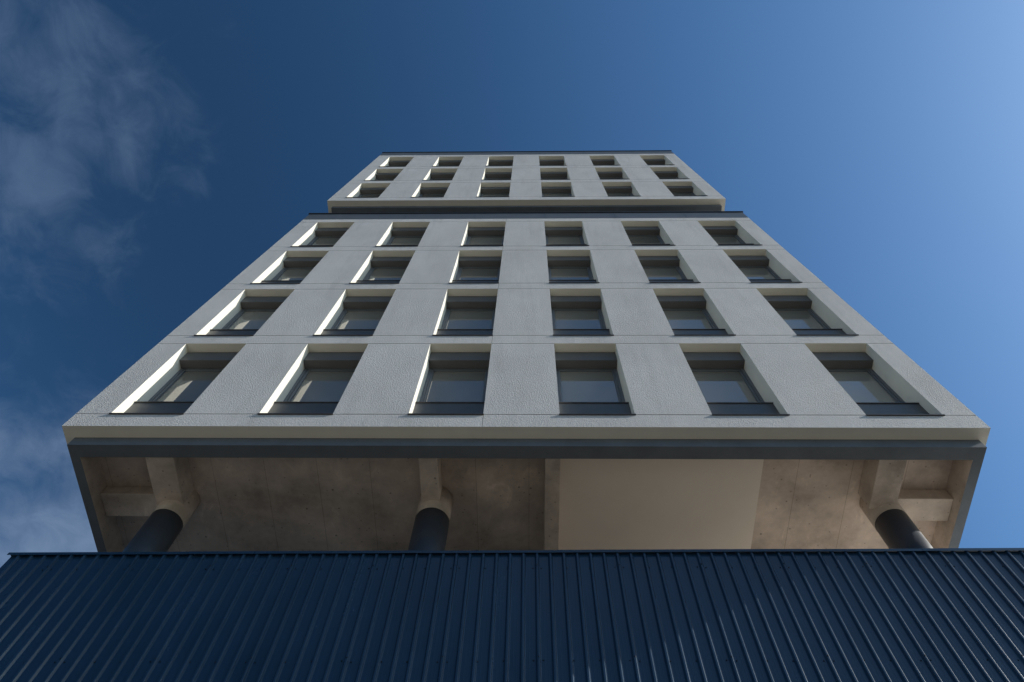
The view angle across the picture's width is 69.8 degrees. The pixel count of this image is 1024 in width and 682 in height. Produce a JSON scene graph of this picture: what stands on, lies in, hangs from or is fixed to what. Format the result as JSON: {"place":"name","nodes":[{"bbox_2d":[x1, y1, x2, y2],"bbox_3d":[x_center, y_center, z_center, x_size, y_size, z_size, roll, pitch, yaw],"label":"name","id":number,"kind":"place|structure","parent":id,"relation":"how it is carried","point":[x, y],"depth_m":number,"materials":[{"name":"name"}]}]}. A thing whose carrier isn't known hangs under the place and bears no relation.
{"place":"outdoors","nodes":[
{"label":"outdoors","id":0,"kind":"place"},
{"bbox_2d":[0,548,1023,681],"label":"podium building","id":1,"kind":"structure","parent":0,"point":[811,615],"depth_m":9.88,"materials":[{"name":"blue corrugated metal"}]},
{"bbox_2d":[62,150,990,551],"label":"office tower","id":2,"kind":"structure","parent":1,"relation":"on","point":[528,350],"depth_m":13.57,"materials":[{"name":"paint"}]},
{"bbox_2d":[109,352,237,414],"bbox_3d":[-6.303,0.867,14.204,1.312,3.079,0.479,0,-67,1],"label":"window","id":3,"kind":"structure","parent":2,"relation":"in","point":[198,370],"depth_m":14.71,"materials":[{"name":"glass"}]},
{"bbox_2d":[194,296,287,335],"bbox_3d":[-6.229,-0.515,17.433,1.312,3.079,0.479,0,-67,1],"label":"window","id":4,"kind":"structure","parent":2,"relation":"in","point":[255,311],"depth_m":18.14,"materials":[{"name":"glass"}]},
{"bbox_2d":[250,257,322,283],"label":"window","id":5,"kind":"structure","parent":2,"relation":"in","point":[295,269],"depth_m":21.63,"materials":[{"name":"glass"}]},
{"bbox_2d":[257,352,363,414],"bbox_3d":[-3.703,0.866,14.144,1.312,3.079,0.479,0,-67,1],"label":"window","id":6,"kind":"structure","parent":2,"relation":"in","point":[320,387],"depth_m":14.64,"materials":[{"name":"glass"}]},
{"bbox_2d":[290,228,348,246],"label":"window","id":7,"kind":"structure","parent":2,"relation":"in","point":[325,237],"depth_m":24.93,"materials":[{"name":"glass"}]},
{"bbox_2d":[313,296,391,335],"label":"window","id":8,"kind":"structure","parent":2,"relation":"in","point":[360,315],"depth_m":18.12,"materials":[{"name":"glass"}]},
{"bbox_2d":[346,188,385,197],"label":"window","id":9,"kind":"structure","parent":2,"relation":"in","point":[364,192],"depth_m":31.59,"materials":[{"name":"glass"}]},
{"bbox_2d":[349,257,411,283],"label":"window","id":10,"kind":"structure","parent":2,"relation":"in","point":[383,270],"depth_m":21.54,"materials":[{"name":"glass"}]},
{"bbox_2d":[364,173,398,180],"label":"window","id":11,"kind":"structure","parent":2,"relation":"in","point":[379,176],"depth_m":34.83,"materials":[{"name":"glass"}]},
{"bbox_2d":[379,161,409,166],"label":"window","id":12,"kind":"structure","parent":2,"relation":"in","point":[391,163],"depth_m":38.06,"materials":[{"name":"glass"}]},
{"bbox_2d":[375,227,426,246],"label":"window","id":13,"kind":"structure","parent":2,"relation":"in","point":[401,236],"depth_m":24.87,"materials":[{"name":"glass"}]},
{"bbox_2d":[419,187,447,196],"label":"window","id":14,"kind":"structure","parent":2,"relation":"in","point":[424,191],"depth_m":31.54,"materials":[{"name":"glass"}]},
{"bbox_2d":[430,172,455,179],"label":"window","id":15,"kind":"structure","parent":2,"relation":"in","point":[433,176],"depth_m":34.78,"materials":[{"name":"glass"}]},
{"bbox_2d":[408,352,490,414],"bbox_3d":[-1.104,0.865,14.084,1.312,3.079,0.479,0,-67,1],"label":"window","id":16,"kind":"structure","parent":2,"relation":"in","point":[456,382],"depth_m":14.59,"materials":[{"name":"glass"}]},
{"bbox_2d":[439,160,461,165],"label":"window","id":17,"kind":"structure","parent":2,"relation":"in","point":[441,162],"depth_m":38.01,"materials":[{"name":"glass"}]},
{"bbox_2d":[432,296,496,335],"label":"window","id":18,"kind":"structure","parent":2,"relation":"in","point":[464,315],"depth_m":18.05,"materials":[{"name":"glass"}]},
{"bbox_2d":[449,256,501,283],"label":"window","id":19,"kind":"structure","parent":2,"relation":"in","point":[471,269],"depth_m":21.47,"materials":[{"name":"glass"}]},
{"bbox_2d":[460,227,504,245],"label":"window","id":20,"kind":"structure","parent":2,"relation":"in","point":[477,236],"depth_m":24.82,"materials":[{"name":"glass"}]},
{"bbox_2d":[476,187,509,196],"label":"window","id":21,"kind":"structure","parent":2,"relation":"in","point":[485,191],"depth_m":31.48,"materials":[{"name":"glass"}]},
{"bbox_2d":[483,172,511,179],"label":"window","id":22,"kind":"structure","parent":2,"relation":"in","point":[488,175],"depth_m":34.71,"materials":[{"name":"glass"}]},
{"bbox_2d":[489,160,512,165],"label":"window","id":23,"kind":"structure","parent":2,"relation":"in","point":[491,162],"depth_m":37.95,"materials":[{"name":"glass"}]},
{"bbox_2d":[539,160,566,165],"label":"window","id":24,"kind":"structure","parent":2,"relation":"in","point":[542,162],"depth_m":37.88,"materials":[{"name":"glass"}]},
{"bbox_2d":[540,172,569,179],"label":"window","id":25,"kind":"structure","parent":2,"relation":"in","point":[544,175],"depth_m":34.64,"materials":[{"name":"glass"}]},
{"bbox_2d":[541,187,574,196],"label":"window","id":26,"kind":"structure","parent":2,"relation":"in","point":[546,191],"depth_m":31.41,"materials":[{"name":"glass"}]},
{"bbox_2d":[545,227,588,245],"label":"window","id":27,"kind":"structure","parent":2,"relation":"in","point":[555,236],"depth_m":24.75,"materials":[{"name":"glass"}]},
{"bbox_2d":[547,256,599,282],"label":"window","id":28,"kind":"structure","parent":2,"relation":"in","point":[561,269],"depth_m":21.41,"materials":[{"name":"glass"}]},
{"bbox_2d":[550,296,613,335],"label":"window","id":29,"kind":"structure","parent":2,"relation":"in","point":[571,315],"depth_m":17.97,"materials":[{"name":"glass"}]},
{"bbox_2d":[555,352,635,414],"bbox_3d":[1.495,0.864,14.024,1.312,3.079,0.479,0,-67,1],"label":"window","id":30,"kind":"structure","parent":2,"relation":"in","point":[588,383],"depth_m":14.53,"materials":[{"name":"glass"}]},
{"bbox_2d":[591,159,613,165],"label":"window","id":31,"kind":"structure","parent":2,"relation":"in","point":[596,162],"depth_m":37.83,"materials":[{"name":"glass"}]},
{"bbox_2d":[597,172,622,178],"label":"window","id":32,"kind":"structure","parent":2,"relation":"in","point":[602,175],"depth_m":34.60,"materials":[{"name":"glass"}]},
{"bbox_2d":[603,186,633,195],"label":"window","id":33,"kind":"structure","parent":2,"relation":"in","point":[610,190],"depth_m":31.36,"materials":[{"name":"glass"}]},
{"bbox_2d":[624,226,675,245],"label":"window","id":34,"kind":"structure","parent":2,"relation":"in","point":[638,235],"depth_m":24.69,"materials":[{"name":"glass"}]},
{"bbox_2d":[643,159,664,164],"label":"window","id":35,"kind":"structure","parent":2,"relation":"in","point":[648,161],"depth_m":37.76,"materials":[{"name":"glass"}]},
{"bbox_2d":[637,256,700,282],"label":"window","id":36,"kind":"structure","parent":2,"relation":"in","point":[658,269],"depth_m":21.33,"materials":[{"name":"glass"}]},
{"bbox_2d":[653,171,689,178],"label":"window","id":37,"kind":"structure","parent":2,"relation":"in","point":[660,174],"depth_m":34.53,"materials":[{"name":"glass"}]},
{"bbox_2d":[666,186,707,195],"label":"window","id":38,"kind":"structure","parent":2,"relation":"in","point":[675,190],"depth_m":31.30,"materials":[{"name":"glass"}]},
{"bbox_2d":[656,296,735,335],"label":"window","id":39,"kind":"structure","parent":2,"relation":"in","point":[686,315],"depth_m":17.88,"materials":[{"name":"glass"}]},
{"bbox_2d":[702,226,761,244],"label":"window","id":40,"kind":"structure","parent":2,"relation":"in","point":[722,235],"depth_m":24.64,"materials":[{"name":"glass"}]},
{"bbox_2d":[683,352,789,415],"bbox_3d":[4.094,0.862,13.964,1.312,3.079,0.479,0,-67,1],"label":"window","id":41,"kind":"structure","parent":2,"relation":"in","point":[727,389],"depth_m":14.44,"materials":[{"name":"glass"}]},
{"bbox_2d":[728,256,801,282],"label":"window","id":42,"kind":"structure","parent":2,"relation":"in","point":[757,269],"depth_m":21.29,"materials":[{"name":"glass"}]},
{"bbox_2d":[763,296,858,335],"bbox_3d":[6.768,-0.521,17.133,1.312,3.079,0.479,0,-67,1],"label":"window","id":43,"kind":"structure","parent":2,"relation":"in","point":[796,311],"depth_m":17.80,"materials":[{"name":"glass"}]},
{"bbox_2d":[812,352,944,415],"bbox_3d":[6.694,0.861,13.905,1.312,3.079,0.479,0,-67,1],"label":"window","id":44,"kind":"structure","parent":2,"relation":"in","point":[853,371],"depth_m":14.37,"materials":[{"name":"glass"}]},
{"bbox_2d":[0,0,1023,566],"label":"sky","id":45,"kind":"structure","parent":0,"point":[152,151],"materials":[{"name":"blue"}]}
]}

